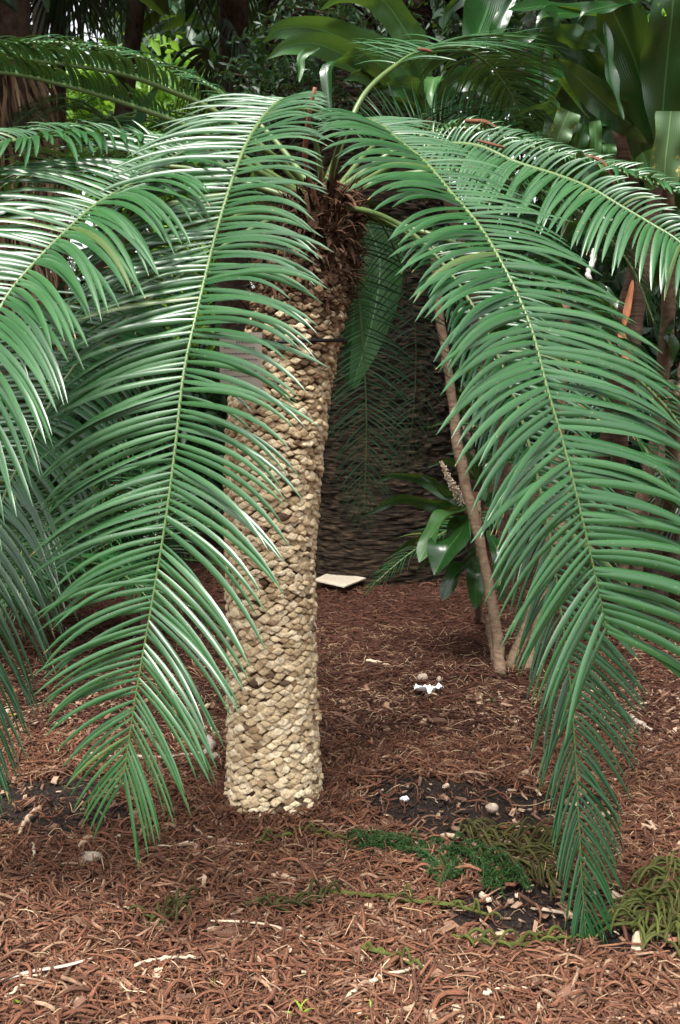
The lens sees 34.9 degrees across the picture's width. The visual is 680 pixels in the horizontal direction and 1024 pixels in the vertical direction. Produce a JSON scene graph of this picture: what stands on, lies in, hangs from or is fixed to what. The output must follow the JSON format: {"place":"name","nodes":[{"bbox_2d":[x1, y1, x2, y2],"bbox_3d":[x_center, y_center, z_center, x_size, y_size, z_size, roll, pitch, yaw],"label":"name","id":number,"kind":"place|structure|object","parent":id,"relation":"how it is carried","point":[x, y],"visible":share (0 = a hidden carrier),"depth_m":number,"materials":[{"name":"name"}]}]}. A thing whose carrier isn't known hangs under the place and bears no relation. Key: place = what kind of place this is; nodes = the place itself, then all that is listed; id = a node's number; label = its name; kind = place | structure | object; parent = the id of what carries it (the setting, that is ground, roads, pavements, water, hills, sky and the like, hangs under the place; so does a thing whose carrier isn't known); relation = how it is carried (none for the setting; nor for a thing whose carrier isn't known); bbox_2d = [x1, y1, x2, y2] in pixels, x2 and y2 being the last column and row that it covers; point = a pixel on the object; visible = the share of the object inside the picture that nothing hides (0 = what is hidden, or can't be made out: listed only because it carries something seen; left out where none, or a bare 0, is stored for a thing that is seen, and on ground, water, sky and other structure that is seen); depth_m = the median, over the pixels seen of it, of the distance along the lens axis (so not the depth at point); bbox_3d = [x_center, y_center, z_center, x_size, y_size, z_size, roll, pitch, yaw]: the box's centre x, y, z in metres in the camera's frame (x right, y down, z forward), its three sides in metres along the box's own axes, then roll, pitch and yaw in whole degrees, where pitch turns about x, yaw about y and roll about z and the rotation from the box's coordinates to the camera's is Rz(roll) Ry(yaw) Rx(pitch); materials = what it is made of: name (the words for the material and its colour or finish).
{"place":"outdoors","nodes":[
{"label":"outdoors","id":0,"kind":"place"},
{"bbox_2d":[30,2,604,359],"label":"sky","id":1,"kind":"structure","parent":0,"point":[85,37],"materials":[{"name":"white"}]},
{"bbox_2d":[0,425,679,1023],"bbox_3d":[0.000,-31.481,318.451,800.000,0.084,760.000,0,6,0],"label":"ground","id":2,"kind":"structure","parent":0,"point":[436,785],"depth_m":4.19,"materials":[{"name":"brown soil"}]},
{"bbox_2d":[5,973,40,997],"bbox_3d":[-0.810,1.208,2.752,0.020,0.016,0.134,3,7,26],"label":"stick","id":3,"kind":"object","parent":2,"relation":"on","point":[16,988],"visible":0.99,"depth_m":2.73,"materials":[{"name":"beige wood"}]},
{"bbox_2d":[18,805,40,834],"bbox_3d":[-1.101,1.087,3.813,0.031,0.024,0.266,0,6,0],"label":"stick","id":4,"kind":"object","parent":2,"relation":"on","point":[28,817],"visible":0.93,"depth_m":3.81,"materials":[{"name":"beige wood"}]},
{"bbox_2d":[32,0,52,514],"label":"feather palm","id":5,"kind":"object","parent":2,"relation":"on","point":[41,26],"visible":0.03,"depth_m":9.74,"materials":[{"name":"green plant"}]},
{"bbox_2d":[50,3,67,550],"bbox_3d":[-2.647,-3.097,10.222,4.766,7.297,4.799,0,6,0],"label":"feather palm","id":6,"kind":"object","parent":2,"relation":"on","point":[61,90],"visible":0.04,"depth_m":10.10,"materials":[{"name":"brown plant"}]},
{"bbox_2d":[0,0,135,589],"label":"fan palm","id":7,"kind":"object","parent":2,"relation":"on","point":[15,92],"visible":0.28,"depth_m":8.26,"materials":[{"name":"plant"}]},
{"bbox_2d":[0,0,173,136],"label":"broadleaf tree","id":8,"kind":"object","parent":2,"relation":"on","point":[159,6],"visible":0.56,"depth_m":7.98,"materials":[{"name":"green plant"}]},
{"bbox_2d":[30,7,148,270],"bbox_3d":[-6.433,-6.648,18.435,6.622,12.631,4.448,0,6,0],"label":"broadleaf tree","id":9,"kind":"object","parent":2,"relation":"on","point":[110,114],"visible":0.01,"depth_m":18.51,"materials":[{"name":"green plant"}]},
{"bbox_2d":[0,280,186,580],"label":"shrub","id":10,"kind":"object","parent":2,"relation":"on","point":[77,417],"visible":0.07,"depth_m":8.42,"materials":[{"name":"green plant"}]},
{"bbox_2d":[0,450,204,645],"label":"feather palm","id":11,"kind":"object","parent":2,"relation":"on","point":[169,544],"visible":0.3,"depth_m":6.50,"materials":[{"name":"green plant"}]},
{"bbox_2d":[0,451,225,646],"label":"feather palm","id":12,"kind":"object","parent":2,"relation":"on","point":[28,547],"visible":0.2,"depth_m":6.25,"materials":[{"name":"green plant"}]},
{"bbox_2d":[0,91,245,580],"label":"feather palm","id":13,"kind":"object","parent":2,"relation":"on","point":[122,119],"visible":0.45,"depth_m":8.23,"materials":[{"name":"green plant"}]},
{"bbox_2d":[34,227,223,566],"bbox_3d":[-2.091,-0.859,9.404,2.527,3.165,2.023,0,6,0],"label":"shrub","id":14,"kind":"object","parent":2,"relation":"on","point":[203,396],"visible":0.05,"depth_m":9.31,"materials":[{"name":"green plant"}]},
{"bbox_2d":[53,338,228,546],"bbox_3d":[-1.642,-0.657,10.636,3.235,2.317,2.069,0,6,0],"label":"shrub","id":15,"kind":"object","parent":2,"relation":"on","point":[220,413],"visible":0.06,"depth_m":10.40,"materials":[{"name":"green plant"}]},
{"bbox_2d":[90,752,192,760],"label":"fallen branch","id":16,"kind":"object","parent":2,"relation":"on","point":[140,756],"visible":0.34,"depth_m":4.56,"materials":[{"name":"beige wood"}]},
{"bbox_2d":[69,294,214,388],"bbox_3d":[-3.068,-1.634,14.383,2.345,3.501,2.137,4,7,33],"label":"shrub","id":17,"kind":"object","parent":2,"relation":"on","point":[174,337],"visible":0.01,"depth_m":14.33,"materials":[{"name":"green plant"}]},
{"bbox_2d":[79,220,214,485],"bbox_3d":[-2.706,-2.215,15.938,2.139,4.310,1.852,5,8,40],"label":"shrub","id":18,"kind":"object","parent":2,"relation":"on","point":[211,347],"visible":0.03,"depth_m":15.86,"materials":[{"name":"green plant"}]},
{"bbox_2d":[31,0,272,503],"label":"fan palm","id":19,"kind":"object","parent":2,"relation":"on","point":[132,34],"visible":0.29,"depth_m":10.68,"materials":[{"name":"green plant"}]},
{"bbox_2d":[48,31,272,244],"bbox_3d":[-3.159,-3.655,16.351,4.481,7.079,2.161,0,6,0],"label":"broadleaf tree","id":20,"kind":"object","parent":2,"relation":"on","point":[109,106],"visible":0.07,"depth_m":15.73,"materials":[{"name":"green plant"}]},
{"bbox_2d":[105,0,234,16],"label":"feather palm","id":21,"kind":"object","parent":2,"relation":"on","point":[122,9],"visible":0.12,"depth_m":11.44,"materials":[{"name":"green plant"}]},
{"bbox_2d":[75,0,275,475],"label":"broadleaf tree","id":22,"kind":"object","parent":2,"relation":"on","point":[166,33],"visible":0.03,"depth_m":19.46,"materials":[{"name":"green plant"}]},
{"bbox_2d":[86,0,265,526],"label":"fan palm","id":23,"kind":"object","parent":2,"relation":"on","point":[239,14],"visible":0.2,"depth_m":12.14,"materials":[{"name":"green plant"}]},
{"bbox_2d":[75,0,276,327],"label":"broadleaf tree","id":24,"kind":"object","parent":2,"relation":"on","point":[194,39],"visible":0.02,"depth_m":18.65,"materials":[{"name":"green plant"}]},
{"bbox_2d":[141,411,227,540],"bbox_3d":[-1.482,-0.431,11.608,2.473,1.530,1.934,-5,8,-40],"label":"feather palm","id":25,"kind":"object","parent":2,"relation":"on","point":[203,534],"depth_m":11.47,"materials":[{"name":"green plant"}]},
{"bbox_2d":[271,871,296,879],"bbox_3d":[-0.173,1.143,3.384,0.096,0.022,0.046,2,6,19],"label":"stick","id":26,"kind":"object","parent":2,"relation":"on","point":[283,875],"visible":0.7,"depth_m":3.38,"materials":[{"name":"brown wood"}]},
{"bbox_2d":[173,772,401,858],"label":"fallen twig litter","id":27,"kind":"object","parent":2,"relation":"on","point":[218,808],"visible":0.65,"depth_m":3.81,"materials":[{"name":"brown wood"}]},
{"bbox_2d":[283,998,314,1015],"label":"seedling","id":28,"kind":"object","parent":2,"relation":"on","point":[300,1007],"visible":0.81,"depth_m":2.62,"materials":[{"name":"green plant"}]},
{"bbox_2d":[31,0,598,588],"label":"conifer tree","id":29,"kind":"object","parent":2,"relation":"on","point":[343,548],"visible":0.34,"depth_m":8.74,"materials":[{"name":"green plant"}]},
{"bbox_2d":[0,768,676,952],"bbox_3d":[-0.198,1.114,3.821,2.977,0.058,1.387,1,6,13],"label":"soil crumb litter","id":30,"kind":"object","parent":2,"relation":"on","point":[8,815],"visible":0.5,"depth_m":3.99,"materials":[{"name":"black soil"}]},
{"bbox_2d":[0,621,679,1023],"bbox_3d":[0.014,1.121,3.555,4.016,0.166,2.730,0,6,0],"label":"fallen twig litter","id":31,"kind":"object","parent":2,"relation":"on","point":[451,992],"visible":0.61,"depth_m":3.13,"materials":[{"name":"brown wood"}]},
{"bbox_2d":[30,842,35,875],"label":"stick","id":32,"kind":"object","parent":31,"relation":"on","point":[34,851],"visible":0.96,"depth_m":3.53,"materials":[{"name":"beige wood"}]},
{"bbox_2d":[1,957,91,981],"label":"twig","id":33,"kind":"object","parent":31,"relation":"on","point":[56,967],"visible":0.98,"depth_m":2.83,"materials":[{"name":"white wood"}]},
{"bbox_2d":[78,834,92,846],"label":"stick","id":34,"kind":"object","parent":31,"relation":"on","point":[81,842],"visible":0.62,"depth_m":3.61,"materials":[{"name":"brown wood"}]},
{"bbox_2d":[81,851,101,862],"bbox_3d":[-0.811,1.120,3.512,0.078,0.034,0.053,0,6,0],"label":"stone","id":35,"kind":"object","parent":31,"relation":"on","point":[88,857],"visible":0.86,"depth_m":3.50,"materials":[{"name":"beige stone"}]},
{"bbox_2d":[103,953,135,996],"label":"curved twig","id":36,"kind":"object","parent":31,"relation":"on","point":[123,957],"visible":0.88,"depth_m":2.85,"materials":[{"name":"brown wood"}]},
{"bbox_2d":[127,886,199,931],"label":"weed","id":37,"kind":"object","parent":31,"relation":"on","point":[172,900],"visible":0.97,"depth_m":3.14,"materials":[{"name":"green plant"}]},
{"bbox_2d":[127,954,202,967],"bbox_3d":[-0.468,1.193,2.883,0.200,0.016,0.029,-2,6,-17],"label":"stick","id":38,"kind":"object","parent":31,"relation":"on","point":[164,957],"visible":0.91,"depth_m":2.89,"materials":[{"name":"beige wood"}]},
{"bbox_2d":[141,840,200,849],"bbox_3d":[-0.559,1.121,3.641,0.223,0.017,0.019,-3,6,-24],"label":"stick","id":39,"kind":"object","parent":31,"relation":"on","point":[171,845],"visible":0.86,"depth_m":3.63,"materials":[{"name":"beige wood"}]},
{"bbox_2d":[179,898,200,927],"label":"curved twig","id":40,"kind":"object","parent":31,"relation":"on","point":[185,915],"visible":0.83,"depth_m":3.13,"materials":[{"name":"brown wood"}]},
{"bbox_2d":[198,734,216,755],"bbox_3d":[-0.569,1.010,4.674,0.066,0.034,0.240,0,6,4],"label":"curled bark","id":41,"kind":"object","parent":31,"relation":"on","point":[212,742],"visible":0.54,"depth_m":4.67,"materials":[{"name":"beige wood"}]},
{"bbox_2d":[209,752,220,761],"bbox_3d":[-0.526,1.031,4.545,0.049,0.040,0.038,0,6,0],"label":"white chip","id":42,"kind":"object","parent":31,"relation":"on","point":[215,754],"visible":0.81,"depth_m":4.53,"materials":[{"name":"stone"}]},
{"bbox_2d":[186,822,254,844],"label":"knobbed twig","id":43,"kind":"object","parent":31,"relation":"on","point":[212,836],"visible":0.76,"depth_m":3.70,"materials":[{"name":"wood"}]},
{"bbox_2d":[210,840,239,855],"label":"curved twig","id":44,"kind":"object","parent":31,"relation":"on","point":[230,844],"visible":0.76,"depth_m":3.64,"materials":[{"name":"brown wood"}]},
{"bbox_2d":[236,944,280,1012],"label":"curved twig","id":45,"kind":"object","parent":31,"relation":"on","point":[271,996],"visible":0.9,"depth_m":2.76,"materials":[{"name":"brown wood"}]},
{"bbox_2d":[211,920,320,943],"bbox_3d":[-0.200,1.175,3.046,0.355,0.010,0.052,3,6,24],"label":"dry leaf strip","id":46,"kind":"object","parent":31,"relation":"on","point":[259,923],"visible":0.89,"depth_m":3.08,"materials":[{"name":"beige plant"}]},
{"bbox_2d":[245,878,344,910],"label":"fallen conifer branch","id":47,"kind":"object","parent":31,"relation":"on","point":[287,900],"visible":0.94,"depth_m":3.19,"materials":[{"name":"green plant"}]},
{"bbox_2d":[282,965,321,988],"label":"curved twig","id":48,"kind":"object","parent":31,"relation":"on","point":[290,979],"visible":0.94,"depth_m":2.79,"materials":[{"name":"brown wood"}]},
{"bbox_2d":[257,823,347,842],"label":"fallen conifer branch","id":49,"kind":"object","parent":31,"relation":"on","point":[266,838],"visible":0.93,"depth_m":3.70,"materials":[{"name":"plant"}]},
{"bbox_2d":[340,965,423,1000],"bbox_3d":[0.103,1.195,2.764,0.284,0.015,0.048,-5,7,-37],"label":"stick","id":50,"kind":"object","parent":31,"relation":"on","point":[349,994],"visible":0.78,"depth_m":2.76,"materials":[{"name":"beige wood"}]},
{"bbox_2d":[361,941,422,968],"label":"fallen conifer branch","id":51,"kind":"object","parent":31,"relation":"on","point":[381,950],"visible":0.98,"depth_m":2.86,"materials":[{"name":"green plant"}]},
{"bbox_2d":[342,827,465,887],"bbox_3d":[0.223,1.103,3.590,0.505,0.082,0.295,5,8,43],"label":"fallen conifer branch","id":52,"kind":"object","parent":31,"relation":"on","point":[450,871],"visible":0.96,"depth_m":3.60,"materials":[{"name":"green plant"}]},
{"bbox_2d":[320,884,502,919],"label":"fallen conifer branch","id":53,"kind":"object","parent":31,"relation":"on","point":[386,896],"visible":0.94,"depth_m":3.21,"materials":[{"name":"green plant"}]},
{"bbox_2d":[495,931,508,938],"bbox_3d":[0.452,1.177,3.008,0.042,0.019,0.043,-3,7,-27],"label":"white chip","id":54,"kind":"object","parent":31,"relation":"on","point":[498,932],"visible":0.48,"depth_m":3.01,"materials":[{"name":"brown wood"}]},
{"bbox_2d":[483,985,527,995],"bbox_3d":[0.409,1.186,2.685,0.119,0.015,0.022,-2,6,-16],"label":"stick","id":55,"kind":"object","parent":31,"relation":"on","point":[488,992],"visible":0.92,"depth_m":2.67,"materials":[{"name":"beige wood"}]},
{"bbox_2d":[451,816,582,858],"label":"fallen conifer branch","id":56,"kind":"object","parent":31,"relation":"on","point":[515,836],"visible":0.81,"depth_m":3.64,"materials":[{"name":"plant"}]},
{"bbox_2d":[452,925,584,949],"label":"fallen conifer branch","id":57,"kind":"object","parent":31,"relation":"on","point":[482,939],"visible":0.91,"depth_m":2.93,"materials":[{"name":"green plant"}]},
{"bbox_2d":[466,834,591,901],"bbox_3d":[0.619,1.105,3.459,0.244,0.076,0.526,-3,7,-30],"label":"fallen conifer branch","id":58,"kind":"object","parent":31,"relation":"on","point":[536,868],"visible":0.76,"depth_m":3.43,"materials":[{"name":"plant"}]},
{"bbox_2d":[499,946,612,963],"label":"curved twig","id":59,"kind":"object","parent":31,"relation":"on","point":[534,954],"visible":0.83,"depth_m":2.85,"materials":[{"name":"brown wood"}]},
{"bbox_2d":[593,850,679,947],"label":"fallen conifer branch","id":60,"kind":"object","parent":31,"relation":"on","point":[638,895],"visible":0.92,"depth_m":3.15,"materials":[{"name":"green plant"}]},
{"bbox_2d":[640,881,679,956],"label":"fallen conifer branch","id":61,"kind":"object","parent":31,"relation":"on","point":[675,921],"visible":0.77,"depth_m":3.00,"materials":[{"name":"green plant"}]},
{"bbox_2d":[0,27,679,947],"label":"cycad","id":62,"kind":"object","parent":2,"relation":"on","point":[304,271],"visible":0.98,"depth_m":2.91,"materials":[{"name":"green leaf"},{"name":"tan leaf"},{"name":"weathered leaf"}]},
{"bbox_2d":[262,338,347,345],"bbox_3d":[-0.179,-0.585,3.785,0.415,0.036,0.415,0,6,0],"label":"tie strap","id":63,"kind":"object","parent":62,"relation":"attached to","point":[344,341],"visible":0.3,"depth_m":3.61,"materials":[{"name":"black plastic"}]},
{"bbox_2d":[219,332,261,388],"bbox_3d":[-0.327,-0.499,3.571,0.140,0.187,0.008,0,6,0],"label":"plant sign","id":64,"kind":"object","parent":63,"relation":"hanging from","point":[255,360],"visible":0.48,"depth_m":3.57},
{"bbox_2d":[302,87,320,210],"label":"caught twig","id":65,"kind":"object","parent":62,"relation":"hanging from","point":[305,155],"visible":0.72,"depth_m":3.37,"materials":[{"name":"brown wood"}]},
{"bbox_2d":[417,48,431,52],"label":"caught twig","id":66,"kind":"object","parent":62,"relation":"attached to","point":[424,50],"visible":1,"depth_m":3.70,"materials":[{"name":"brown wood"}]},
{"bbox_2d":[465,119,497,130],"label":"caught twig","id":67,"kind":"object","parent":62,"relation":"on","point":[476,121],"visible":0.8,"depth_m":3.82,"materials":[{"name":"brown wood"}]},
{"bbox_2d":[477,139,504,148],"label":"caught twig","id":68,"kind":"object","parent":62,"relation":"attached to","point":[491,144],"visible":1,"depth_m":3.40,"materials":[{"name":"brown wood"}]},
{"bbox_2d":[582,154,615,184],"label":"caught twig","id":69,"kind":"object","parent":62,"relation":"hanging from","point":[604,163],"visible":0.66,"depth_m":3.58,"materials":[{"name":"brown wood"}]},
{"bbox_2d":[0,521,679,778],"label":"fallen twig litter","id":70,"kind":"object","parent":2,"relation":"on","point":[460,591],"visible":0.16,"depth_m":6.00,"materials":[{"name":"brown wood"}]},
{"bbox_2d":[630,714,652,730],"bbox_3d":[1.399,0.982,5.044,0.035,0.027,0.207,-1,6,-14],"label":"stick","id":71,"kind":"object","parent":70,"relation":"on","point":[636,720],"visible":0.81,"depth_m":5.03,"materials":[{"name":"beige wood"}]},
{"bbox_2d":[0,690,679,1023],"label":"wood chip litter","id":72,"kind":"object","parent":2,"relation":"on","point":[635,936],"visible":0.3,"depth_m":3.25,"materials":[{"name":"beige wood"}]},
{"bbox_2d":[316,574,365,587],"bbox_3d":[-0.020,0.539,8.644,0.372,0.023,0.529,3,7,26],"label":"ground board","id":73,"kind":"object","parent":2,"relation":"on","point":[343,581],"visible":1,"depth_m":8.61,"materials":[{"name":"beige wood"}]},
{"bbox_2d":[68,2,679,461],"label":"wood","id":74,"kind":"object","parent":2,"relation":"on","point":[88,250],"visible":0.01,"depth_m":26.30,"materials":[{"name":"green plant"}]},
{"bbox_2d":[366,659,393,666],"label":"stick","id":75,"kind":"object","parent":2,"relation":"on","point":[370,660],"visible":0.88,"depth_m":6.18,"materials":[{"name":"beige wood"}]},
{"bbox_2d":[263,0,509,606],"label":"leaves","id":76,"kind":"object","parent":2,"relation":"on","point":[326,39],"visible":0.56,"depth_m":5.12,"materials":[{"name":"plant"}]},
{"bbox_2d":[400,795,408,801],"bbox_3d":[0.242,1.078,4.066,0.037,0.023,0.025,0,6,0],"label":"white chip","id":77,"kind":"object","parent":2,"relation":"on","point":[405,798],"visible":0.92,"depth_m":4.06,"materials":[{"name":"stone"}]},
{"bbox_2d":[417,673,427,679],"bbox_3d":[0.441,0.888,5.797,0.062,0.050,0.047,0,6,0],"label":"stone","id":78,"kind":"object","parent":2,"relation":"on","point":[423,675],"visible":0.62,"depth_m":5.78,"materials":[{"name":"beige stone"}]},
{"bbox_2d":[413,683,443,693],"bbox_3d":[0.454,0.900,5.547,0.159,0.048,0.077,0,6,0],"label":"paper scrap","id":79,"kind":"object","parent":2,"relation":"on","point":[429,688],"visible":1,"depth_m":5.52,"materials":[{"name":"white paper"}]},
{"bbox_2d":[365,451,522,623],"bbox_3d":[0.806,0.238,6.528,0.743,1.241,1.392,4,7,36],"label":"flowering cordyline","id":80,"kind":"object","parent":2,"relation":"on","point":[441,553],"visible":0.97,"depth_m":6.15,"materials":[{"name":"green plant"}]},
{"bbox_2d":[430,243,505,675],"bbox_3d":[0.690,-0.253,5.832,0.506,2.361,0.190,-2,6,-15],"label":"cordyline cane","id":81,"kind":"object","parent":2,"relation":"on","point":[486,574],"visible":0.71,"depth_m":5.91,"materials":[{"name":"brown plant"}]},
{"bbox_2d":[461,921,479,935],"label":"curved twig","id":82,"kind":"object","parent":2,"relation":"on","point":[465,925],"visible":0.74,"depth_m":3.06,"materials":[{"name":"brown wood"}]},
{"bbox_2d":[436,830,533,898],"bbox_3d":[0.469,1.115,3.461,0.195,0.077,0.414,-3,7,-25],"label":"fallen conifer branch","id":83,"kind":"object","parent":2,"relation":"on","point":[503,873],"visible":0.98,"depth_m":3.43,"materials":[{"name":"green plant"}]},
{"bbox_2d":[456,365,515,540],"bbox_3d":[1.488,-0.615,11.517,0.919,2.074,0.964,4,7,36],"label":"shrub","id":84,"kind":"object","parent":2,"relation":"on","point":[466,408],"visible":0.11,"depth_m":11.47,"materials":[{"name":"green plant"}]},
{"bbox_2d":[485,614,492,662],"bbox_3d":[0.887,0.739,6.261,0.060,0.278,0.147,-1,6,-12],"label":"cane stub","id":85,"kind":"object","parent":2,"relation":"on","point":[488,634],"visible":0.54,"depth_m":6.29,"materials":[{"name":"brown plant"}]},
{"bbox_2d":[485,803,498,813],"bbox_3d":[0.557,1.084,3.959,0.049,0.038,0.038,0,6,0],"label":"stone","id":86,"kind":"object","parent":2,"relation":"on","point":[492,807],"visible":1,"depth_m":3.95,"materials":[{"name":"white stone"}]},
{"bbox_2d":[504,880,517,886],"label":"curved twig","id":87,"kind":"object","parent":2,"relation":"on","point":[510,884],"visible":0.59,"depth_m":3.34,"materials":[{"name":"brown wood"}]},
{"bbox_2d":[362,393,679,601],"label":"feather palm","id":88,"kind":"object","parent":2,"relation":"on","point":[632,495],"visible":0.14,"depth_m":7.75,"materials":[{"name":"green plant"}]},
{"bbox_2d":[430,0,619,491],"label":"broadleaf tree","id":89,"kind":"object","parent":2,"relation":"on","point":[527,24],"visible":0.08,"depth_m":16.73,"materials":[{"name":"green plant"}]},
{"bbox_2d":[506,304,570,668],"bbox_3d":[1.131,-0.114,5.914,0.377,2.039,0.271,6,8,43],"label":"cordyline cane","id":90,"kind":"object","parent":2,"relation":"on","point":[510,660],"visible":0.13,"depth_m":6.03,"materials":[{"name":"brown plant"}]},
{"bbox_2d":[522,403,586,673],"bbox_3d":[1.174,0.148,5.938,0.326,1.521,0.165,1,6,12],"label":"cordyline cane","id":91,"kind":"object","parent":2,"relation":"on","point":[530,658],"visible":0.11,"depth_m":5.99,"materials":[{"name":"brown plant"}]},
{"bbox_2d":[442,0,679,618],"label":"broad leaf shrub","id":92,"kind":"object","parent":2,"relation":"on","point":[626,90],"visible":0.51,"depth_m":4.97,"materials":[{"name":"plant"}]},
{"bbox_2d":[449,124,679,551],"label":"shrub","id":93,"kind":"object","parent":2,"relation":"on","point":[613,279],"visible":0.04,"depth_m":9.75,"materials":[{"name":"green plant"}]},
{"bbox_2d":[517,0,650,181],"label":"broadleaf tree","id":94,"kind":"object","parent":2,"relation":"on","point":[587,22],"visible":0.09,"depth_m":8.23,"materials":[{"name":"green plant"}]},
{"bbox_2d":[490,0,678,466],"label":"broadleaf tree","id":95,"kind":"object","parent":2,"relation":"on","point":[639,5],"visible":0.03,"depth_m":18.14,"materials":[{"name":"green plant"}]},
{"bbox_2d":[533,366,679,601],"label":"fan palm","id":96,"kind":"object","parent":2,"relation":"on","point":[659,552],"visible":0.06,"depth_m":8.11,"materials":[{"name":"green plant"}]},
{"bbox_2d":[543,0,679,257],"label":"broadleaf tree","id":97,"kind":"object","parent":2,"relation":"on","point":[599,51],"visible":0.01,"depth_m":16.82,"materials":[{"name":"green plant"}]},
{"bbox_2d":[549,185,679,560],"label":"shrub","id":98,"kind":"object","parent":2,"relation":"on","point":[649,332],"visible":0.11,"depth_m":9.36,"materials":[{"name":"green plant"}]},
{"bbox_2d":[660,937,677,941],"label":"dead leaf","id":99,"kind":"object","parent":2,"relation":"on","point":[675,939],"visible":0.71,"depth_m":2.97,"materials":[{"name":"brown plant"}]}
]}

